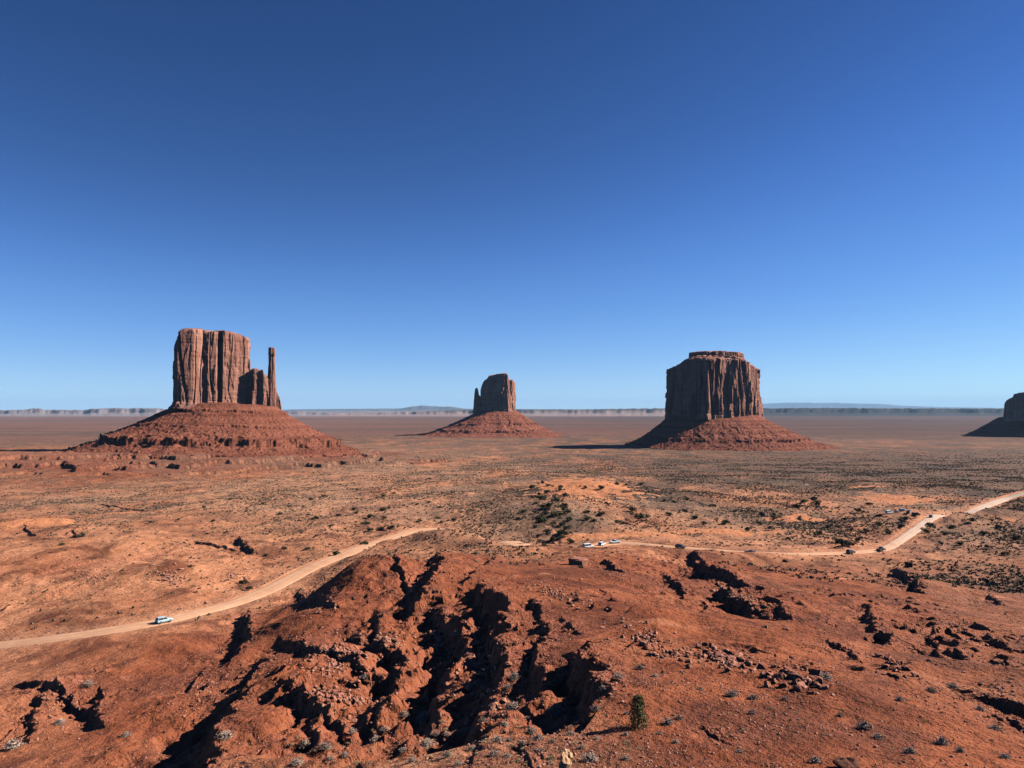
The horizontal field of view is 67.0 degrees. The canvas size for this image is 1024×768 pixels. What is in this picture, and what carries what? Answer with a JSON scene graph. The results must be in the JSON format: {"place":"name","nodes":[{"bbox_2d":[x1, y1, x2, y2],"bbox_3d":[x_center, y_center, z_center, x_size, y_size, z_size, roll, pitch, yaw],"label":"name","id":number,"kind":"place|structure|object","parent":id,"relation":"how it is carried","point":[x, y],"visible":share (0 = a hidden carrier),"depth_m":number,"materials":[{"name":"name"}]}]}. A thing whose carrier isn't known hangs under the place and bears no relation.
{"place":"outdoors","nodes":[
{"label":"outdoors","id":0,"kind":"place"},
{"bbox_2d":[282,405,580,411],"bbox_3d":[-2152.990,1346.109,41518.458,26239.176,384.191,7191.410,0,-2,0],"label":"hills","id":1,"kind":"structure","parent":0,"point":[423,408],"depth_m":39823.78,"materials":[{"name":"stone"}]},
{"bbox_2d":[0,412,1023,767],"bbox_3d":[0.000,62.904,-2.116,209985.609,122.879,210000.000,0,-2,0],"label":"ground","id":2,"kind":"structure","parent":0,"point":[146,656],"depth_m":200.01,"materials":[{"name":"soil"}]},
{"bbox_2d":[3,737,24,749],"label":"sagebrush","id":3,"kind":"object","parent":2,"relation":"on","point":[13,743],"visible":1,"depth_m":119.93,"materials":[{"name":"plant"}]},
{"bbox_2d":[53,718,65,724],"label":"sagebrush","id":4,"kind":"object","parent":2,"relation":"on","point":[60,722],"visible":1,"depth_m":135.20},
{"bbox_2d":[80,679,94,686],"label":"sagebrush","id":5,"kind":"object","parent":2,"relation":"on","point":[87,683],"visible":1,"depth_m":154.99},
{"bbox_2d":[120,731,131,737],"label":"sagebrush","id":6,"kind":"object","parent":2,"relation":"on","point":[125,734],"visible":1,"depth_m":120.50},
{"bbox_2d":[0,408,332,415],"bbox_3d":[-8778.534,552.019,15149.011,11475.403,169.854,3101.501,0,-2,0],"label":"mesa","id":7,"kind":"structure","parent":2,"relation":"on","point":[106,412],"depth_m":14383.82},
{"bbox_2d":[59,328,365,460],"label":"butte","id":8,"kind":"object","parent":2,"relation":"on","point":[226,402],"visible":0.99,"depth_m":1224.24,"materials":[{"name":"stone"}]},
{"bbox_2d":[216,730,233,741],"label":"sagebrush","id":9,"kind":"object","parent":2,"relation":"on","point":[225,735],"visible":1,"depth_m":101.64,"materials":[{"name":"plant"}]},
{"bbox_2d":[289,757,305,765],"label":"sagebrush","id":10,"kind":"object","parent":2,"relation":"on","point":[296,761],"visible":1,"depth_m":79.48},
{"bbox_2d":[299,737,312,748],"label":"sagebrush","id":11,"kind":"object","parent":2,"relation":"on","point":[305,744],"visible":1,"depth_m":97.62,"materials":[{"name":"plant"}]},
{"bbox_2d":[316,740,333,750],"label":"sagebrush","id":12,"kind":"object","parent":2,"relation":"on","point":[325,746],"visible":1,"depth_m":93.03,"materials":[{"name":"plant"}]},
{"bbox_2d":[324,754,333,761],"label":"sagebrush","id":13,"kind":"object","parent":2,"relation":"on","point":[330,757],"visible":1,"depth_m":78.73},
{"bbox_2d":[348,727,357,733],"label":"sagebrush","id":14,"kind":"object","parent":2,"relation":"on","point":[353,731],"visible":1,"depth_m":101.74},
{"bbox_2d":[370,735,378,742],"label":"sagebrush","id":15,"kind":"object","parent":2,"relation":"on","point":[375,739],"visible":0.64,"depth_m":96.90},
{"bbox_2d":[400,710,408,716],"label":"sagebrush","id":16,"kind":"object","parent":2,"relation":"on","point":[404,713],"visible":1,"depth_m":104.29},
{"bbox_2d":[407,756,416,762],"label":"sagebrush","id":17,"kind":"object","parent":2,"relation":"on","point":[410,759],"visible":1,"depth_m":61.15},
{"bbox_2d":[417,738,435,747],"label":"sagebrush","id":18,"kind":"object","parent":2,"relation":"on","point":[428,743],"visible":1,"depth_m":82.57,"materials":[{"name":"plant"}]},
{"bbox_2d":[440,750,453,757],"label":"sagebrush","id":19,"kind":"object","parent":2,"relation":"on","point":[446,754],"visible":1,"depth_m":59.33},
{"bbox_2d":[453,759,463,766],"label":"sagebrush","id":20,"kind":"object","parent":2,"relation":"on","point":[458,763],"visible":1,"depth_m":55.77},
{"bbox_2d":[464,684,472,690],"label":"boulder","id":21,"kind":"object","parent":2,"relation":"on","point":[468,686],"visible":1,"depth_m":103.05,"materials":[{"name":"red stone"}]},
{"bbox_2d":[467,655,475,661],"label":"boulder","id":22,"kind":"object","parent":2,"relation":"on","point":[471,658],"visible":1,"depth_m":117.05,"materials":[{"name":"red stone"}]},
{"bbox_2d":[467,744,475,751],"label":"sagebrush","id":23,"kind":"object","parent":2,"relation":"on","point":[473,748],"visible":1,"depth_m":61.02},
{"bbox_2d":[419,373,564,437],"bbox_3d":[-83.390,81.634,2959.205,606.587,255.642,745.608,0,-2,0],"label":"butte","id":24,"kind":"object","parent":2,"relation":"on","point":[495,414],"visible":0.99,"depth_m":2892.04,"materials":[{"name":"stone"}]},
{"bbox_2d":[488,702,497,710],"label":"boulder","id":25,"kind":"object","parent":2,"relation":"on","point":[493,706],"visible":0.75,"depth_m":83.04,"materials":[{"name":"red stone"}]},
{"bbox_2d":[487,750,500,757],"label":"sagebrush","id":26,"kind":"object","parent":2,"relation":"on","point":[493,753],"visible":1,"depth_m":56.12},
{"bbox_2d":[326,408,664,415],"bbox_3d":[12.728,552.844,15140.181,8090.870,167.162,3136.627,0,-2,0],"label":"mesa","id":27,"kind":"structure","parent":2,"relation":"on","point":[599,412],"depth_m":14388.46,"materials":[{"name":"stone"}]},
{"bbox_2d":[488,735,502,742],"bbox_3d":[-1.192,27.914,60.804,1.273,0.588,1.278,1,-2,-27],"label":"sagebrush","id":28,"kind":"object","parent":2,"relation":"on","point":[497,739],"visible":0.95,"depth_m":60.74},
{"bbox_2d":[499,697,509,703],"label":"boulder","id":29,"kind":"object","parent":2,"relation":"on","point":[504,700],"visible":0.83,"depth_m":86.22,"materials":[{"name":"red stone"}]},
{"bbox_2d":[501,752,511,757],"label":"sagebrush","id":30,"kind":"object","parent":2,"relation":"on","point":[507,755],"visible":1,"depth_m":54.90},
{"bbox_2d":[505,661,511,666],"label":"boulder","id":31,"kind":"object","parent":2,"relation":"on","point":[508,663],"visible":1,"depth_m":97.25,"materials":[{"name":"red stone"}]},
{"bbox_2d":[504,702,518,710],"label":"sagebrush","id":32,"kind":"object","parent":2,"relation":"on","point":[511,706],"visible":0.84,"depth_m":82.74,"materials":[{"name":"plant"}]},
{"bbox_2d":[0,448,1023,630],"bbox_3d":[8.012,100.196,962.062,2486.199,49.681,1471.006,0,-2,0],"label":"scrub","id":33,"kind":"object","parent":2,"relation":"on","point":[1020,582],"visible":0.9,"depth_m":536.42,"materials":[{"name":"green plant"}]},
{"bbox_2d":[0,529,1023,767],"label":"loose stones","id":34,"kind":"object","parent":2,"relation":"on","point":[386,638],"visible":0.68,"depth_m":118.36,"materials":[{"name":"stone"}]},
{"bbox_2d":[508,670,519,679],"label":"sagebrush","id":35,"kind":"object","parent":2,"relation":"on","point":[513,676],"visible":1,"depth_m":94.61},
{"bbox_2d":[526,726,537,733],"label":"sagebrush","id":36,"kind":"object","parent":2,"relation":"on","point":[532,729],"visible":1,"depth_m":68.86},
{"bbox_2d":[530,733,543,741],"bbox_3d":[1.911,26.795,58.664,1.233,0.616,1.261,1,-2,-28],"label":"sagebrush","id":37,"kind":"object","parent":2,"relation":"on","point":[537,736],"visible":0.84,"depth_m":58.55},
{"bbox_2d":[535,747,544,752],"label":"sagebrush","id":38,"kind":"object","parent":2,"relation":"on","point":[539,749],"visible":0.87,"depth_m":54.75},
{"bbox_2d":[539,511,553,515],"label":"bush","id":39,"kind":"object","parent":2,"relation":"on","point":[544,513],"visible":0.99,"depth_m":456.32,"materials":[{"name":"green plant"}]},
{"bbox_2d":[539,495,555,499],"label":"bush","id":40,"kind":"object","parent":2,"relation":"on","point":[543,497],"visible":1,"depth_m":518.51,"materials":[{"name":"green plant"}]},
{"bbox_2d":[545,502,559,507],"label":"bush","id":41,"kind":"object","parent":2,"relation":"on","point":[548,504],"visible":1,"depth_m":476.65,"materials":[{"name":"green plant"}]},
{"bbox_2d":[545,703,564,717],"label":"sagebrush","id":42,"kind":"object","parent":2,"relation":"on","point":[554,710],"visible":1,"depth_m":76.85,"materials":[{"name":"plant"}]},
{"bbox_2d":[559,749,572,767],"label":"boulder","id":43,"kind":"object","parent":2,"relation":"on","point":[566,758],"visible":1,"depth_m":48.81,"materials":[{"name":"stone"}]},
{"bbox_2d":[568,556,588,566],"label":"boulder","id":44,"kind":"object","parent":2,"relation":"on","point":[578,561],"visible":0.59,"depth_m":235.21,"materials":[{"name":"red stone"}]},
{"bbox_2d":[579,751,598,763],"bbox_3d":[5.189,24.658,51.104,1.535,0.615,1.529,1,-2,-30],"label":"sagebrush","id":45,"kind":"object","parent":2,"relation":"on","point":[592,758],"visible":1,"depth_m":51.01,"materials":[{"name":"plant"}]},
{"bbox_2d":[591,704,600,710],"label":"sagebrush","id":46,"kind":"object","parent":2,"relation":"on","point":[595,708],"visible":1,"depth_m":63.74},
{"bbox_2d":[612,671,623,678],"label":"sagebrush","id":47,"kind":"object","parent":2,"relation":"on","point":[618,675],"visible":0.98,"depth_m":73.54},
{"bbox_2d":[621,755,629,760],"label":"sagebrush","id":48,"kind":"object","parent":2,"relation":"on","point":[625,758],"visible":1,"depth_m":50.83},
{"bbox_2d":[627,506,636,512],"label":"bush","id":49,"kind":"object","parent":2,"relation":"on","point":[631,508],"visible":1,"depth_m":479.50,"materials":[{"name":"green plant"}]},
{"bbox_2d":[634,636,640,641],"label":"boulder","id":50,"kind":"object","parent":2,"relation":"on","point":[636,638],"visible":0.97,"depth_m":92.77,"materials":[{"name":"red stone"}]},
{"bbox_2d":[626,694,650,729],"bbox_3d":[9.554,24.965,58.961,1.928,2.543,1.860,-1,-2,33],"label":"juniper tree","id":51,"kind":"object","parent":2,"relation":"on","point":[637,706],"visible":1,"depth_m":58.73,"materials":[{"name":"green plant"}]},
{"bbox_2d":[635,663,645,669],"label":"sagebrush","id":52,"kind":"object","parent":2,"relation":"on","point":[640,667],"visible":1,"depth_m":80.61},
{"bbox_2d":[633,513,649,517],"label":"bush","id":53,"kind":"object","parent":2,"relation":"on","point":[640,515],"visible":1,"depth_m":463.23,"materials":[{"name":"green plant"}]},
{"bbox_2d":[661,717,674,724],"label":"sagebrush","id":54,"kind":"object","parent":2,"relation":"on","point":[667,721],"visible":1,"depth_m":59.08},
{"bbox_2d":[674,714,684,719],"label":"sagebrush","id":55,"kind":"object","parent":2,"relation":"on","point":[679,717],"visible":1,"depth_m":60.12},
{"bbox_2d":[685,664,692,668],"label":"boulder","id":56,"kind":"object","parent":2,"relation":"on","point":[688,666],"visible":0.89,"depth_m":79.90,"materials":[{"name":"red stone"}]},
{"bbox_2d":[714,653,725,659],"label":"boulder","id":57,"kind":"object","parent":2,"relation":"on","point":[717,655],"visible":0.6,"depth_m":86.70,"materials":[{"name":"red stone"}]},
{"bbox_2d":[714,518,728,524],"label":"bush","id":58,"kind":"object","parent":2,"relation":"on","point":[723,522],"visible":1,"depth_m":449.06,"materials":[{"name":"green plant"}]},
{"bbox_2d":[625,350,838,451],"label":"butte","id":59,"kind":"object","parent":2,"relation":"on","point":[713,401],"visible":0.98,"depth_m":1900.60,"materials":[{"name":"stone"}]},
{"bbox_2d":[726,656,737,660],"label":"boulder","id":60,"kind":"object","parent":2,"relation":"on","point":[730,657],"visible":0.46,"depth_m":85.98,"materials":[{"name":"red stone"}]},
{"bbox_2d":[724,688,739,697],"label":"sagebrush","id":61,"kind":"object","parent":2,"relation":"on","point":[733,694],"visible":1,"depth_m":67.14,"materials":[{"name":"plant"}]},
{"bbox_2d":[728,660,737,666],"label":"boulder","id":62,"kind":"object","parent":2,"relation":"on","point":[733,663],"visible":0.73,"depth_m":82.79,"materials":[{"name":"red stone"}]},
{"bbox_2d":[736,656,744,661],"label":"boulder","id":63,"kind":"object","parent":2,"relation":"on","point":[740,658],"visible":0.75,"depth_m":85.99,"materials":[{"name":"red stone"}]},
{"bbox_2d":[743,661,752,666],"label":"boulder","id":64,"kind":"object","parent":2,"relation":"on","point":[749,663],"visible":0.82,"depth_m":83.55,"materials":[{"name":"red stone"}]},
{"bbox_2d":[746,693,759,700],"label":"sagebrush","id":65,"kind":"object","parent":2,"relation":"on","point":[753,696],"visible":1,"depth_m":66.29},
{"bbox_2d":[756,662,765,669],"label":"boulder","id":66,"kind":"object","parent":2,"relation":"on","point":[760,666],"visible":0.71,"depth_m":81.67,"materials":[{"name":"red stone"}]},
{"bbox_2d":[759,671,772,676],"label":"boulder","id":67,"kind":"object","parent":2,"relation":"on","point":[761,673],"visible":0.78,"depth_m":73.89,"materials":[{"name":"red stone"}]},
{"bbox_2d":[763,680,770,686],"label":"boulder","id":68,"kind":"object","parent":2,"relation":"on","point":[767,683],"visible":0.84,"depth_m":70.58,"materials":[{"name":"red stone"}]},
{"bbox_2d":[763,671,772,677],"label":"boulder","id":69,"kind":"object","parent":2,"relation":"on","point":[766,674],"visible":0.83,"depth_m":73.38,"materials":[{"name":"red stone"}]},
{"bbox_2d":[772,673,782,679],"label":"boulder","id":70,"kind":"object","parent":2,"relation":"on","point":[778,676],"visible":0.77,"depth_m":72.18,"materials":[{"name":"red stone"}]},
{"bbox_2d":[778,681,787,687],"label":"boulder","id":71,"kind":"object","parent":2,"relation":"on","point":[783,684],"visible":1,"depth_m":69.63,"materials":[{"name":"red stone"}]},
{"bbox_2d":[793,685,801,691],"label":"boulder","id":72,"kind":"object","parent":2,"relation":"on","point":[798,688],"visible":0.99,"depth_m":68.14,"materials":[{"name":"red stone"}]},
{"bbox_2d":[797,681,806,688],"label":"boulder","id":73,"kind":"object","parent":2,"relation":"on","point":[802,684],"visible":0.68,"depth_m":68.94,"materials":[{"name":"red stone"}]},
{"bbox_2d":[806,754,822,763],"bbox_3d":[19.793,24.499,50.507,1.058,0.488,1.062,1,-2,-23],"label":"sagebrush","id":74,"kind":"object","parent":2,"relation":"on","point":[812,759],"visible":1,"depth_m":50.44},
{"bbox_2d":[808,670,822,675],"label":"boulder","id":75,"kind":"object","parent":2,"relation":"on","point":[815,672],"visible":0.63,"depth_m":75.67,"materials":[{"name":"red stone"}]},
{"bbox_2d":[810,500,821,504],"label":"bush","id":76,"kind":"object","parent":2,"relation":"on","point":[817,502],"visible":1,"depth_m":557.25,"materials":[{"name":"green plant"}]},
{"bbox_2d":[813,681,820,687],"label":"boulder","id":77,"kind":"object","parent":2,"relation":"on","point":[816,684],"visible":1,"depth_m":68.78,"materials":[{"name":"red stone"}]},
{"bbox_2d":[815,677,822,683],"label":"boulder","id":78,"kind":"object","parent":2,"relation":"on","point":[820,680],"visible":0.66,"depth_m":69.65,"materials":[{"name":"red stone"}]},
{"bbox_2d":[819,684,828,689],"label":"boulder","id":79,"kind":"object","parent":2,"relation":"on","point":[824,686],"visible":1,"depth_m":68.19,"materials":[{"name":"red stone"}]},
{"bbox_2d":[817,671,834,680],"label":"sagebrush","id":80,"kind":"object","parent":2,"relation":"on","point":[825,675],"visible":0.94,"depth_m":71.44,"materials":[{"name":"plant"}]},
{"bbox_2d":[832,757,860,767],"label":"boulder","id":81,"kind":"object","parent":2,"relation":"on","point":[847,762],"visible":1,"depth_m":49.17,"materials":[{"name":"stone"}]},
{"bbox_2d":[838,540,856,545],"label":"bush","id":82,"kind":"object","parent":2,"relation":"on","point":[844,542],"visible":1,"depth_m":365.73,"materials":[{"name":"green plant"}]},
{"bbox_2d":[853,719,874,730],"bbox_3d":[26.763,25.907,58.791,1.534,0.764,1.482,-1,-2,15],"label":"sagebrush","id":83,"kind":"object","parent":2,"relation":"on","point":[865,725],"visible":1,"depth_m":58.70,"materials":[{"name":"plant"}]},
{"bbox_2d":[870,732,885,739],"bbox_3d":[26.910,25.850,56.791,1.088,0.432,1.111,-1,-2,30],"label":"sagebrush","id":84,"kind":"object","parent":2,"relation":"on","point":[878,736],"visible":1,"depth_m":56.73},
{"bbox_2d":[763,407,1003,415],"bbox_3d":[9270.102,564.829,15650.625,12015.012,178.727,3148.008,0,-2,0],"label":"mesa","id":85,"kind":"structure","parent":2,"relation":"on","point":[828,411],"depth_m":14890.44,"materials":[{"name":"stone"}]},
{"bbox_2d":[881,663,889,668],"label":"boulder","id":86,"kind":"object","parent":2,"relation":"on","point":[883,666],"visible":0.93,"depth_m":90.78,"materials":[{"name":"red stone"}]},
{"bbox_2d":[883,654,890,659],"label":"boulder","id":87,"kind":"object","parent":2,"relation":"on","point":[887,657],"visible":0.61,"depth_m":95.97,"materials":[{"name":"red stone"}]},
{"bbox_2d":[888,665,895,669],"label":"boulder","id":88,"kind":"object","parent":2,"relation":"on","point":[891,667],"visible":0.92,"depth_m":90.32,"materials":[{"name":"red stone"}]},
{"bbox_2d":[901,665,910,670],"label":"boulder","id":89,"kind":"object","parent":2,"relation":"on","point":[905,668],"visible":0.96,"depth_m":89.61,"materials":[{"name":"red stone"}]},
{"bbox_2d":[905,562,912,567],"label":"boulder","id":90,"kind":"object","parent":2,"relation":"on","point":[908,564],"visible":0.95,"depth_m":298.50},
{"bbox_2d":[901,746,917,754],"bbox_3d":[27.335,25.082,53.052,1.111,0.556,1.115,-1,-2,37],"label":"sagebrush","id":91,"kind":"object","parent":2,"relation":"on","point":[908,749],"visible":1,"depth_m":52.95,"materials":[{"name":"plant"}]},
{"bbox_2d":[906,511,919,516],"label":"bush","id":92,"kind":"object","parent":2,"relation":"on","point":[914,514],"visible":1,"depth_m":475.38,"materials":[{"name":"green plant"}]},
{"bbox_2d":[911,671,918,676],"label":"boulder","id":93,"kind":"object","parent":2,"relation":"on","point":[914,674],"visible":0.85,"depth_m":86.98,"materials":[{"name":"red stone"}]},
{"bbox_2d":[924,522,935,528],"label":"bush","id":94,"kind":"object","parent":2,"relation":"on","point":[930,525],"visible":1,"depth_m":433.15,"materials":[{"name":"green plant"}]},
{"bbox_2d":[924,685,938,693],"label":"sagebrush","id":95,"kind":"object","parent":2,"relation":"on","point":[932,690],"visible":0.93,"depth_m":70.69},
{"bbox_2d":[933,735,951,745],"bbox_3d":[31.007,25.661,55.636,1.256,0.643,1.284,0,-2,6],"label":"sagebrush","id":96,"kind":"object","parent":2,"relation":"on","point":[943,741],"visible":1,"depth_m":55.62,"materials":[{"name":"plant"}]},
{"bbox_2d":[946,682,961,688],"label":"sagebrush","id":97,"kind":"object","parent":2,"relation":"on","point":[952,685],"visible":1,"depth_m":79.37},
{"bbox_2d":[954,746,965,752],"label":"sagebrush","id":98,"kind":"object","parent":2,"relation":"on","point":[959,749],"visible":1,"depth_m":53.36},
{"bbox_2d":[974,704,984,710],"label":"sagebrush","id":99,"kind":"object","parent":2,"relation":"on","point":[979,708],"visible":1,"depth_m":66.14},
{"bbox_2d":[964,392,1023,436],"bbox_3d":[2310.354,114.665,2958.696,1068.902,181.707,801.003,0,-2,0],"label":"butte","id":100,"kind":"object","parent":2,"relation":"on","point":[1010,423],"visible":0.96,"depth_m":2926.70,"materials":[{"name":"stone"}]},
{"bbox_2d":[987,724,1002,730],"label":"sagebrush","id":101,"kind":"object","parent":2,"relation":"on","point":[995,727],"visible":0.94,"depth_m":60.05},
{"bbox_2d":[998,752,1011,759],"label":"sagebrush","id":102,"kind":"object","parent":2,"relation":"on","point":[1004,755],"visible":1,"depth_m":51.76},
{"bbox_2d":[1001,550,1011,554],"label":"bush","id":103,"kind":"object","parent":2,"relation":"on","point":[1004,552],"visible":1,"depth_m":350.90,"materials":[{"name":"green plant"}]},
{"bbox_2d":[1009,535,1021,539],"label":"bush","id":104,"kind":"object","parent":2,"relation":"on","point":[1017,537],"visible":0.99,"depth_m":390.43,"materials":[{"name":"green plant"}]},
{"bbox_2d":[0,492,1023,648],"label":"road","id":105,"kind":"structure","parent":0,"point":[285,581],"depth_m":299.59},
{"bbox_2d":[155,616,172,623],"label":"car","id":106,"kind":"object","parent":105,"relation":"on","point":[160,619],"visible":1,"depth_m":225.94,"materials":[{"name":"silver metal"}]},
{"bbox_2d":[582,543,592,546],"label":"car","id":107,"kind":"object","parent":105,"relation":"on","point":[586,545],"visible":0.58,"depth_m":350.07,"materials":[{"name":"white paint"}]},
{"bbox_2d":[609,539,620,543],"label":"car","id":108,"kind":"object","parent":105,"relation":"on","point":[615,541],"visible":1,"depth_m":368.39,"materials":[{"name":"white paint"}]},
{"bbox_2d":[675,544,685,548],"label":"car","id":109,"kind":"object","parent":105,"relation":"on","point":[679,546],"visible":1,"depth_m":349.75,"materials":[{"name":"paint"}]},
{"bbox_2d":[0,0,1023,409],"label":"sky","id":110,"kind":"structure","parent":0,"point":[410,203],"materials":[{"name":"blue"}]},
{"bbox_2d":[762,402,999,408],"bbox_3d":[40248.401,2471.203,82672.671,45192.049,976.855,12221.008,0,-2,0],"label":"mountains","id":111,"kind":"structure","parent":0,"point":[811,405],"depth_m":79803.18,"materials":[{"name":"stone"}]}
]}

